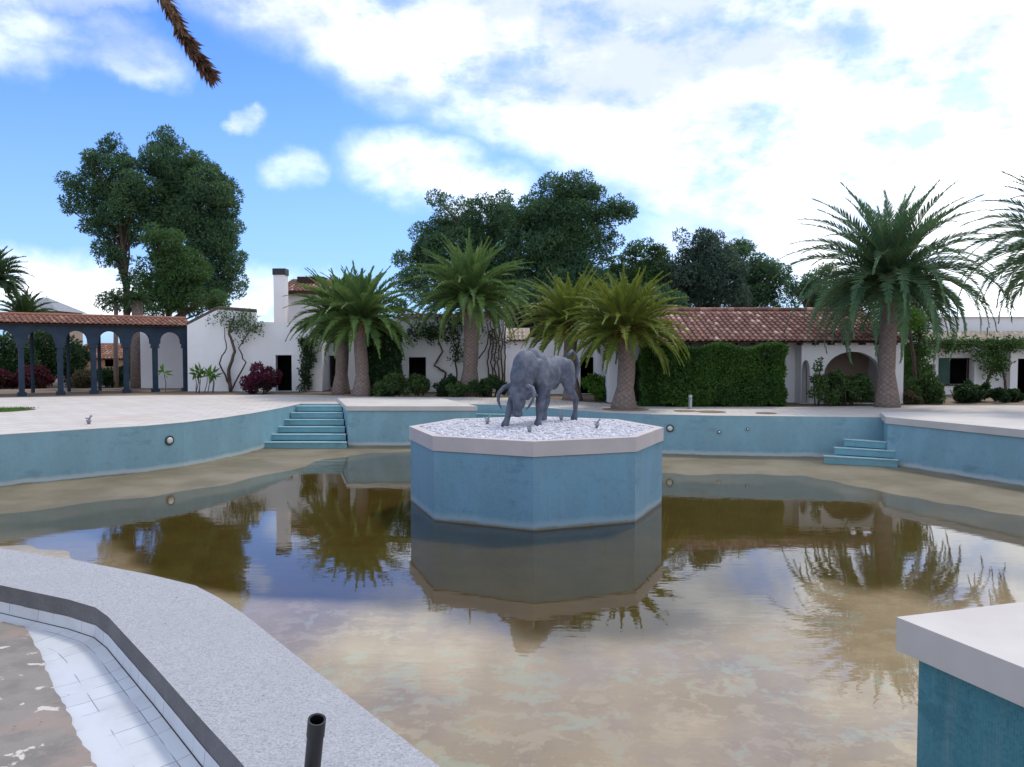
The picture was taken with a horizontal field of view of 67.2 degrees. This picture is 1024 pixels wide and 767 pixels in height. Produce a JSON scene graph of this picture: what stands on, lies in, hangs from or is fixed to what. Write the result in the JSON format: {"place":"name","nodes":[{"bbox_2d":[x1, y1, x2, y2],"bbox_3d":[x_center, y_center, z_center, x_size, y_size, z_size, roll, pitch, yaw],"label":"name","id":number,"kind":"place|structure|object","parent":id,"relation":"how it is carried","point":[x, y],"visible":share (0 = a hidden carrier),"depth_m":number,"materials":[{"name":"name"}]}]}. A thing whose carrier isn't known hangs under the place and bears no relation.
{"place":"outdoors","nodes":[
{"label":"outdoors","id":0,"kind":"place"},
{"bbox_2d":[9,297,87,374],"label":"building","id":1,"kind":"structure","parent":0,"point":[62,308],"depth_m":61.55,"materials":[{"name":"grey metal"}]},
{"bbox_2d":[80,343,122,370],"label":"ochre house","id":2,"kind":"structure","parent":0,"point":[106,354],"depth_m":62.00,"materials":[{"name":"tile"}]},
{"bbox_2d":[157,0,222,88],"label":"overhead palm","id":3,"kind":"object","parent":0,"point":[204,65],"visible":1,"depth_m":4.90,"materials":[{"name":"brown plant"}]},
{"bbox_2d":[140,268,335,390],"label":"white house","id":4,"kind":"structure","parent":0,"point":[206,346],"depth_m":40.60,"materials":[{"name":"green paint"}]},
{"bbox_2d":[205,306,264,391],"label":"climbing vine","id":5,"kind":"object","parent":4,"relation":"attached to","point":[228,375],"visible":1,"depth_m":40.17,"materials":[{"name":"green plant"}]},
{"bbox_2d":[295,334,318,391],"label":"climbing vine","id":6,"kind":"object","parent":4,"relation":"attached to","point":[304,370],"visible":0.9,"depth_m":40.17,"materials":[{"name":"green plant"}]},
{"bbox_2d":[288,277,340,322],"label":"two storey house","id":7,"kind":"structure","parent":0,"point":[294,289],"depth_m":45.86,"materials":[{"name":"paint"}]},
{"bbox_2d":[0,445,1023,766],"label":"pool floor","id":8,"kind":"structure","parent":0,"point":[726,611],"depth_m":11.49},
{"bbox_2d":[0,548,439,766],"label":"concrete ledge","id":9,"kind":"object","parent":8,"relation":"on","point":[232,686],"visible":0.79,"depth_m":5.16,"materials":[{"name":"grey concrete"}]},
{"bbox_2d":[304,713,325,766],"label":"black pipe","id":10,"kind":"object","parent":9,"relation":"on","point":[316,725],"visible":1,"depth_m":3.70,"materials":[{"name":"plastic"}]},
{"bbox_2d":[265,405,346,448],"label":"pool steps","id":11,"kind":"structure","parent":8,"relation":"on","point":[314,427],"depth_m":28.53,"materials":[{"name":"tile"}]},
{"bbox_2d":[337,398,476,445],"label":"platform","id":12,"kind":"structure","parent":8,"relation":"on","point":[378,421],"depth_m":28.00,"materials":[{"name":"stone"}]},
{"bbox_2d":[0,403,882,486],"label":"pool wall","id":13,"kind":"structure","parent":8,"relation":"on","point":[27,457],"depth_m":24.77,"materials":[{"name":"concrete"}]},
{"bbox_2d":[476,413,522,417],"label":"pool steps","id":14,"kind":"structure","parent":8,"relation":"on","point":[480,415],"depth_m":29.91,"materials":[{"name":"tile"}]},
{"bbox_2d":[409,416,663,535],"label":"plinth","id":15,"kind":"structure","parent":8,"relation":"on","point":[538,487],"depth_m":15.40,"materials":[{"name":"concrete"}]},
{"bbox_2d":[421,417,649,439],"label":"gravel","id":16,"kind":"structure","parent":15,"relation":"on","point":[549,428],"depth_m":16.94,"materials":[{"name":"white gravel"}]},
{"bbox_2d":[526,422,533,432],"bbox_3d":[0.374,0.944,16.230,0.144,0.268,0.110,2,3,41],"label":"fountain nozzle","id":17,"kind":"object","parent":16,"relation":"on","point":[529,427],"visible":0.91,"depth_m":16.21,"materials":[{"name":"grey metal"}]},
{"bbox_2d":[497,348,579,426],"bbox_3d":[0.718,0.067,18.400,1.014,1.834,2.949,1,3,28],"label":"bull statue","id":18,"kind":"object","parent":16,"relation":"on","point":[538,374],"visible":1,"depth_m":17.53,"materials":[{"name":"grey stone"}]},
{"bbox_2d":[594,418,600,428],"bbox_3d":[1.896,0.907,17.141,0.144,0.268,0.110,2,3,41],"label":"fountain nozzle","id":19,"kind":"object","parent":16,"relation":"on","point":[596,424],"visible":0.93,"depth_m":17.12,"materials":[{"name":"grey metal"}]},
{"bbox_2d":[823,438,897,466],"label":"pool steps","id":20,"kind":"structure","parent":8,"relation":"on","point":[863,452],"depth_m":23.57,"materials":[{"name":"tile"}]},
{"bbox_2d":[880,412,1023,485],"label":"platform","id":21,"kind":"structure","parent":8,"relation":"on","point":[989,446],"depth_m":21.53,"materials":[{"name":"stone"}]},
{"bbox_2d":[896,602,1023,766],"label":"platform","id":22,"kind":"structure","parent":8,"relation":"on","point":[971,691],"depth_m":5.39,"materials":[{"name":"stone"}]},
{"bbox_2d":[0,395,1023,432],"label":"pool deck","id":23,"kind":"structure","parent":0,"point":[57,413],"depth_m":28.44,"materials":[{"name":"beige concrete"}]},
{"bbox_2d":[0,406,38,411],"bbox_3d":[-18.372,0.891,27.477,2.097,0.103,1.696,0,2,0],"label":"turf","id":24,"kind":"structure","parent":23,"relation":"on","point":[9,409],"depth_m":27.65,"materials":[{"name":"green plant"}]},
{"bbox_2d":[298,259,422,395],"bbox_3d":[-7.096,-2.529,36.390,5.773,6.380,6.412,0,2,0],"label":"date palm","id":25,"kind":"object","parent":23,"relation":"on","point":[358,315],"visible":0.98,"depth_m":35.64,"materials":[{"name":"green plant"}]},
{"bbox_2d":[602,408,648,410],"bbox_3d":[4.113,0.932,27.981,1.700,0.017,1.700,0,2,0],"label":"ground cover plate","id":26,"kind":"object","parent":23,"relation":"on","point":[636,409],"visible":0.79,"depth_m":27.71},
{"bbox_2d":[554,265,699,408],"bbox_3d":[4.190,-1.650,28.443,5.298,5.263,5.416,0,2,0],"label":"date palm","id":27,"kind":"object","parent":23,"relation":"on","point":[624,323],"visible":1,"depth_m":27.79,"materials":[{"name":"green plant"}]},
{"bbox_2d":[674,410,696,411],"bbox_3d":[6.118,0.966,27.148,0.840,0.017,0.840,0,2,0],"label":"ground cover plate","id":28,"kind":"object","parent":23,"relation":"on","point":[685,410],"visible":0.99,"depth_m":27.12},
{"bbox_2d":[688,395,692,408],"bbox_3d":[6.556,0.668,28.352,0.180,0.515,0.180,0,2,0],"label":"bollard light","id":29,"kind":"object","parent":23,"relation":"on","point":[690,402],"visible":1,"depth_m":28.30,"materials":[{"name":"grey metal"}]},
{"bbox_2d":[697,410,724,412],"bbox_3d":[6.936,0.980,26.828,1.000,0.017,1.000,0,2,0],"label":"ground cover plate","id":30,"kind":"object","parent":23,"relation":"on","point":[708,411],"visible":1,"depth_m":26.79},
{"bbox_2d":[756,412,776,413],"bbox_3d":[8.637,1.005,26.212,0.700,0.017,0.700,0,2,0],"label":"ground cover plate","id":31,"kind":"object","parent":23,"relation":"on","point":[765,413],"visible":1,"depth_m":26.05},
{"bbox_2d":[772,179,1015,407],"bbox_3d":[14.037,-3.344,29.007,8.180,8.617,8.240,0,2,0],"label":"date palm","id":32,"kind":"object","parent":23,"relation":"on","point":[890,268],"visible":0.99,"depth_m":28.18,"materials":[{"name":"green plant"}]},
{"bbox_2d":[952,171,1023,324],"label":"date palm","id":33,"kind":"object","parent":23,"relation":"on","point":[1013,247],"visible":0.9,"depth_m":27.72,"materials":[{"name":"green plant"}]},
{"bbox_2d":[0,378,1023,416],"bbox_3d":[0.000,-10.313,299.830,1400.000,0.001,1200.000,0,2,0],"label":"ground","id":34,"kind":"structure","parent":0,"point":[49,391],"depth_m":38.07,"materials":[{"name":"beige concrete"}]},
{"bbox_2d":[0,368,18,388],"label":"garden bush","id":35,"kind":"object","parent":34,"relation":"on","point":[7,379],"visible":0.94,"depth_m":43.88,"materials":[{"name":"red plant"}]},
{"bbox_2d":[0,246,34,305],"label":"fan palm","id":36,"kind":"object","parent":34,"relation":"on","point":[9,286],"visible":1,"depth_m":52.01,"materials":[{"name":"green plant"}]},
{"bbox_2d":[0,333,40,386],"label":"garden bush","id":37,"kind":"object","parent":34,"relation":"on","point":[8,356],"visible":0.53,"depth_m":45.65,"materials":[{"name":"green plant"}]},
{"bbox_2d":[0,287,59,340],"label":"fan palm","id":38,"kind":"object","parent":34,"relation":"on","point":[28,304],"visible":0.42,"depth_m":55.49,"materials":[{"name":"green plant"}]},
{"bbox_2d":[13,363,55,388],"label":"garden bush","id":39,"kind":"object","parent":34,"relation":"on","point":[43,379],"visible":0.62,"depth_m":44.26,"materials":[{"name":"red plant"}]},
{"bbox_2d":[25,330,72,377],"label":"garden bush","id":40,"kind":"object","parent":34,"relation":"on","point":[47,357],"visible":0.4,"depth_m":47.42,"materials":[{"name":"green plant"}]},
{"bbox_2d":[55,335,90,386],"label":"garden bush","id":41,"kind":"object","parent":34,"relation":"on","point":[77,360],"visible":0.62,"depth_m":46.57,"materials":[{"name":"green plant"}]},
{"bbox_2d":[64,369,90,387],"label":"garden bush","id":42,"kind":"object","parent":34,"relation":"on","point":[80,378],"visible":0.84,"depth_m":44.58,"materials":[{"name":"green plant"}]},
{"bbox_2d":[85,415,91,423],"bbox_3d":[-12.262,1.070,22.346,0.189,0.329,0.142,2,3,38],"label":"fountain nozzle","id":43,"kind":"object","parent":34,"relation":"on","point":[88,421],"visible":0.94,"depth_m":22.33,"materials":[{"name":"grey metal"}]},
{"bbox_2d":[0,312,187,395],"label":"arcade","id":44,"kind":"object","parent":34,"relation":"on","point":[20,327],"visible":0.99,"depth_m":38.84,"materials":[{"name":"blue paint"}]},
{"bbox_2d":[52,131,166,379],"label":"pine tree","id":45,"kind":"object","parent":34,"relation":"on","point":[127,196],"visible":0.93,"depth_m":54.91,"materials":[{"name":"green plant"}]},
{"bbox_2d":[97,365,129,387],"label":"garden bush","id":46,"kind":"object","parent":34,"relation":"on","point":[107,377],"visible":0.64,"depth_m":45.15,"materials":[{"name":"green plant"}]},
{"bbox_2d":[92,290,136,387],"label":"palm tree","id":47,"kind":"object","parent":34,"relation":"on","point":[114,298],"visible":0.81,"depth_m":44.84,"materials":[{"name":"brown plant"}]},
{"bbox_2d":[116,289,159,388],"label":"palm tree","id":48,"kind":"object","parent":34,"relation":"on","point":[135,361],"visible":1,"depth_m":44.17,"materials":[{"name":"green plant"}]},
{"bbox_2d":[157,363,171,392],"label":"young plant","id":49,"kind":"object","parent":34,"relation":"on","point":[162,370],"visible":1,"depth_m":39.43,"materials":[{"name":"green plant"}]},
{"bbox_2d":[131,221,231,319],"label":"pine tree","id":50,"kind":"object","parent":34,"relation":"on","point":[180,273],"visible":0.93,"depth_m":49.16,"materials":[{"name":"green plant"}]},
{"bbox_2d":[137,124,250,316],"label":"pine tree","id":51,"kind":"object","parent":34,"relation":"on","point":[198,200],"visible":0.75,"depth_m":56.40,"materials":[{"name":"green plant"}]},
{"bbox_2d":[189,362,203,392],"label":"young plant","id":52,"kind":"object","parent":34,"relation":"on","point":[198,373],"visible":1,"depth_m":39.22,"materials":[{"name":"green plant"}]},
{"bbox_2d":[198,364,222,392],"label":"young plant","id":53,"kind":"object","parent":34,"relation":"on","point":[210,375],"visible":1,"depth_m":39.32,"materials":[{"name":"green plant"}]},
{"bbox_2d":[239,361,282,393],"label":"shrub","id":54,"kind":"object","parent":34,"relation":"on","point":[267,378],"visible":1,"depth_m":38.24,"materials":[{"name":"purple plant"}]},
{"bbox_2d":[284,266,398,393],"bbox_3d":[-8.543,-2.664,38.551,6.048,6.436,5.882,0,2,0],"label":"date palm","id":55,"kind":"object","parent":34,"relation":"on","point":[341,385],"visible":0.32,"depth_m":37.91,"materials":[{"name":"green plant"}]},
{"bbox_2d":[329,318,397,389],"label":"link building","id":56,"kind":"structure","parent":34,"relation":"on","point":[351,371],"depth_m":42.20,"materials":[{"name":"paint"}]},
{"bbox_2d":[330,356,334,387],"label":"window frame","id":57,"kind":"structure","parent":56,"relation":"in","point":[330,356],"depth_m":42.37,"materials":[{"name":"brown wood"}]},
{"bbox_2d":[366,324,403,394],"bbox_3d":[-6.306,-1.208,37.974,1.991,3.731,1.984,0,2,0],"label":"shrub","id":58,"kind":"object","parent":34,"relation":"on","point":[383,366],"visible":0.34,"depth_m":37.31,"materials":[{"name":"green plant"}]},
{"bbox_2d":[371,371,413,396],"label":"shrub","id":59,"kind":"object","parent":34,"relation":"on","point":[394,382],"visible":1,"depth_m":36.20,"materials":[{"name":"green plant"}]},
{"bbox_2d":[408,372,429,395],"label":"shrub","id":60,"kind":"object","parent":34,"relation":"on","point":[421,385],"visible":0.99,"depth_m":36.76,"materials":[{"name":"green plant"}]},
{"bbox_2d":[431,373,458,396],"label":"shrub","id":61,"kind":"object","parent":34,"relation":"on","point":[441,390],"visible":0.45,"depth_m":36.41,"materials":[{"name":"green plant"}]},
{"bbox_2d":[396,313,506,391],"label":"white house","id":62,"kind":"structure","parent":34,"relation":"on","point":[421,356],"depth_m":39.97,"materials":[{"name":"paint"}]},
{"bbox_2d":[404,310,463,378],"bbox_3d":[-3.820,-1.785,39.577,3.418,4.202,1.123,0,2,0],"label":"climbing vine","id":63,"kind":"object","parent":62,"relation":"attached to","point":[429,331],"visible":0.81,"depth_m":39.50,"materials":[{"name":"green plant"}]},
{"bbox_2d":[478,317,516,380],"bbox_3d":[-0.860,-1.790,39.538,2.279,3.980,0.682,0,2,0],"label":"climbing vine","id":64,"kind":"object","parent":62,"relation":"attached to","point":[491,336],"visible":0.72,"depth_m":39.54,"materials":[{"name":"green plant"}]},
{"bbox_2d":[445,381,469,396],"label":"shrub","id":65,"kind":"object","parent":34,"relation":"on","point":[459,389],"visible":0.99,"depth_m":35.63,"materials":[{"name":"green plant"}]},
{"bbox_2d":[390,188,527,312],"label":"pine tree","id":66,"kind":"object","parent":34,"relation":"on","point":[453,229],"visible":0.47,"depth_m":52.91,"materials":[{"name":"green plant"}]},
{"bbox_2d":[398,227,539,395],"bbox_3d":[-2.050,-3.313,37.014,6.903,7.858,6.812,0,2,0],"label":"date palm","id":67,"kind":"object","parent":34,"relation":"on","point":[466,279],"visible":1,"depth_m":36.12,"materials":[{"name":"green plant"}]},
{"bbox_2d":[466,373,508,396],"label":"shrub","id":68,"kind":"object","parent":34,"relation":"on","point":[484,387],"visible":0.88,"depth_m":35.71,"materials":[{"name":"green plant"}]},
{"bbox_2d":[506,328,529,383],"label":"garden pavilion","id":69,"kind":"structure","parent":34,"relation":"on","point":[519,340],"depth_m":42.97,"materials":[{"name":"paint"}]},
{"bbox_2d":[387,281,689,331],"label":"tree","id":70,"kind":"object","parent":34,"relation":"on","point":[680,301],"visible":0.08,"depth_m":45.67,"materials":[{"name":"green plant"}]},
{"bbox_2d":[498,277,583,336],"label":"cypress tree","id":71,"kind":"object","parent":34,"relation":"on","point":[532,298],"visible":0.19,"depth_m":46.06,"materials":[{"name":"green plant"}]},
{"bbox_2d":[525,337,592,393],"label":"garden wall","id":72,"kind":"structure","parent":34,"relation":"on","point":[549,352],"depth_m":37.98,"materials":[{"name":"paint"}]},
{"bbox_2d":[506,263,612,400],"bbox_3d":[2.541,-2.188,33.440,5.597,5.914,5.790,0,2,0],"label":"date palm","id":73,"kind":"object","parent":34,"relation":"on","point":[554,309],"visible":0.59,"depth_m":32.76,"materials":[{"name":"green plant"}]},
{"bbox_2d":[496,168,639,298],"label":"pine tree","id":74,"kind":"object","parent":34,"relation":"on","point":[557,236],"visible":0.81,"depth_m":50.75,"materials":[{"name":"green plant"}]},
{"bbox_2d":[580,372,606,401],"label":"shrub","id":75,"kind":"object","parent":34,"relation":"on","point":[594,384],"visible":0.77,"depth_m":32.97,"materials":[{"name":"green plant"}]},
{"bbox_2d":[597,236,683,292],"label":"pine tree","id":76,"kind":"object","parent":34,"relation":"on","point":[636,264],"visible":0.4,"depth_m":55.05,"materials":[{"name":"green plant"}]},
{"bbox_2d":[649,226,754,307],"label":"pine tree","id":77,"kind":"object","parent":34,"relation":"on","point":[701,281],"visible":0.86,"depth_m":53.69,"materials":[{"name":"green plant"}]},
{"bbox_2d":[636,340,789,406],"bbox_3d":[7.793,-0.357,30.116,6.024,2.661,1.822,0,2,0],"label":"clipped hedge","id":78,"kind":"object","parent":34,"relation":"on","point":[770,366],"visible":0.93,"depth_m":29.50,"materials":[{"name":"green plant"}]},
{"bbox_2d":[593,307,909,403],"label":"tiled house","id":79,"kind":"structure","parent":34,"relation":"on","point":[747,326],"depth_m":31.71,"materials":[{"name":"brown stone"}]},
{"bbox_2d":[722,237,793,307],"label":"pine tree","id":80,"kind":"object","parent":34,"relation":"on","point":[764,287],"visible":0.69,"depth_m":56.98,"materials":[{"name":"green plant"}]},
{"bbox_2d":[806,356,829,405],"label":"shrub","id":81,"kind":"object","parent":34,"relation":"on","point":[820,385],"visible":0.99,"depth_m":29.89,"materials":[{"name":"green plant"}]},
{"bbox_2d":[781,262,869,308],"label":"pine tree","id":82,"kind":"object","parent":34,"relation":"on","point":[793,289],"visible":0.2,"depth_m":55.59,"materials":[{"name":"green plant"}]},
{"bbox_2d":[825,368,874,405],"bbox_3d":[13.258,0.168,30.273,1.937,1.578,1.964,1,3,19],"label":"shrub","id":83,"kind":"object","parent":34,"relation":"on","point":[843,388],"visible":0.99,"depth_m":29.88,"materials":[{"name":"green plant"}]},
{"bbox_2d":[903,389,922,403],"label":"shrub","id":84,"kind":"object","parent":34,"relation":"on","point":[910,396],"visible":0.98,"depth_m":30.93,"materials":[{"name":"green plant"}]},
{"bbox_2d":[898,300,929,378],"bbox_3d":[16.801,-1.353,32.797,2.024,4.504,1.491,-2,3,-37],"label":"climbing vine","id":85,"kind":"object","parent":34,"relation":"on","point":[916,314],"visible":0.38,"depth_m":32.42,"materials":[{"name":"green plant"}]},
{"bbox_2d":[900,314,934,388],"bbox_3d":[17.507,-1.102,33.456,2.143,4.373,1.836,0,2,0],"label":"climbing vine","id":86,"kind":"object","parent":34,"relation":"on","point":[921,350],"visible":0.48,"depth_m":33.13,"materials":[{"name":"green plant"}]},
{"bbox_2d":[903,370,946,403],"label":"shrub","id":87,"kind":"object","parent":34,"relation":"on","point":[930,391],"visible":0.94,"depth_m":31.26,"materials":[{"name":"green plant"}]},
{"bbox_2d":[907,262,950,311],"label":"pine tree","id":88,"kind":"object","parent":34,"relation":"on","point":[914,301],"visible":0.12,"depth_m":51.45,"materials":[{"name":"green plant"}]},
{"bbox_2d":[940,379,1007,402],"bbox_3d":[18.806,0.344,31.993,2.895,1.112,1.645,0,2,0],"label":"shrub","id":89,"kind":"object","parent":34,"relation":"on","point":[968,391],"visible":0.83,"depth_m":31.70,"materials":[{"name":"green plant"}]},
{"bbox_2d":[982,388,1023,402],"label":"shrub","id":90,"kind":"object","parent":34,"relation":"on","point":[1014,395],"visible":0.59,"depth_m":32.26,"materials":[{"name":"green plant"}]},
{"bbox_2d":[0,0,1023,347],"label":"sky","id":91,"kind":"structure","parent":0,"point":[335,120],"materials":[{"name":"blue"}]},
{"bbox_2d":[898,317,1023,394],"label":"white house","id":92,"kind":"structure","parent":0,"point":[959,368],"depth_m":38.09,"materials":[{"name":"paint"}]},
{"bbox_2d":[951,358,968,378],"bbox_3d":[21.852,-0.612,37.737,1.004,1.283,0.060,0,2,0],"label":"window frame","id":93,"kind":"structure","parent":92,"relation":"in","point":[951,358],"depth_m":37.71,"materials":[{"name":"brown wood"}]},
{"bbox_2d":[924,330,1023,389],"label":"climbing vine","id":94,"kind":"object","parent":92,"relation":"attached to","point":[995,356],"visible":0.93,"depth_m":36.70,"materials":[{"name":"green plant"}]},
{"label":"trough bed","id":95,"kind":"structure","parent":0,"visible":0},
{"bbox_2d":[0,622,96,766],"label":"water","id":96,"kind":"structure","parent":95,"relation":"on","point":[30,699],"depth_m":4.98,"materials":[{"name":"clear liquid"}]},
{"bbox_2d":[0,601,219,766],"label":"overflow trough","id":97,"kind":"object","parent":95,"relation":"on","point":[120,711],"visible":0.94,"depth_m":5.24,"materials":[{"name":"white tile"}]}
]}

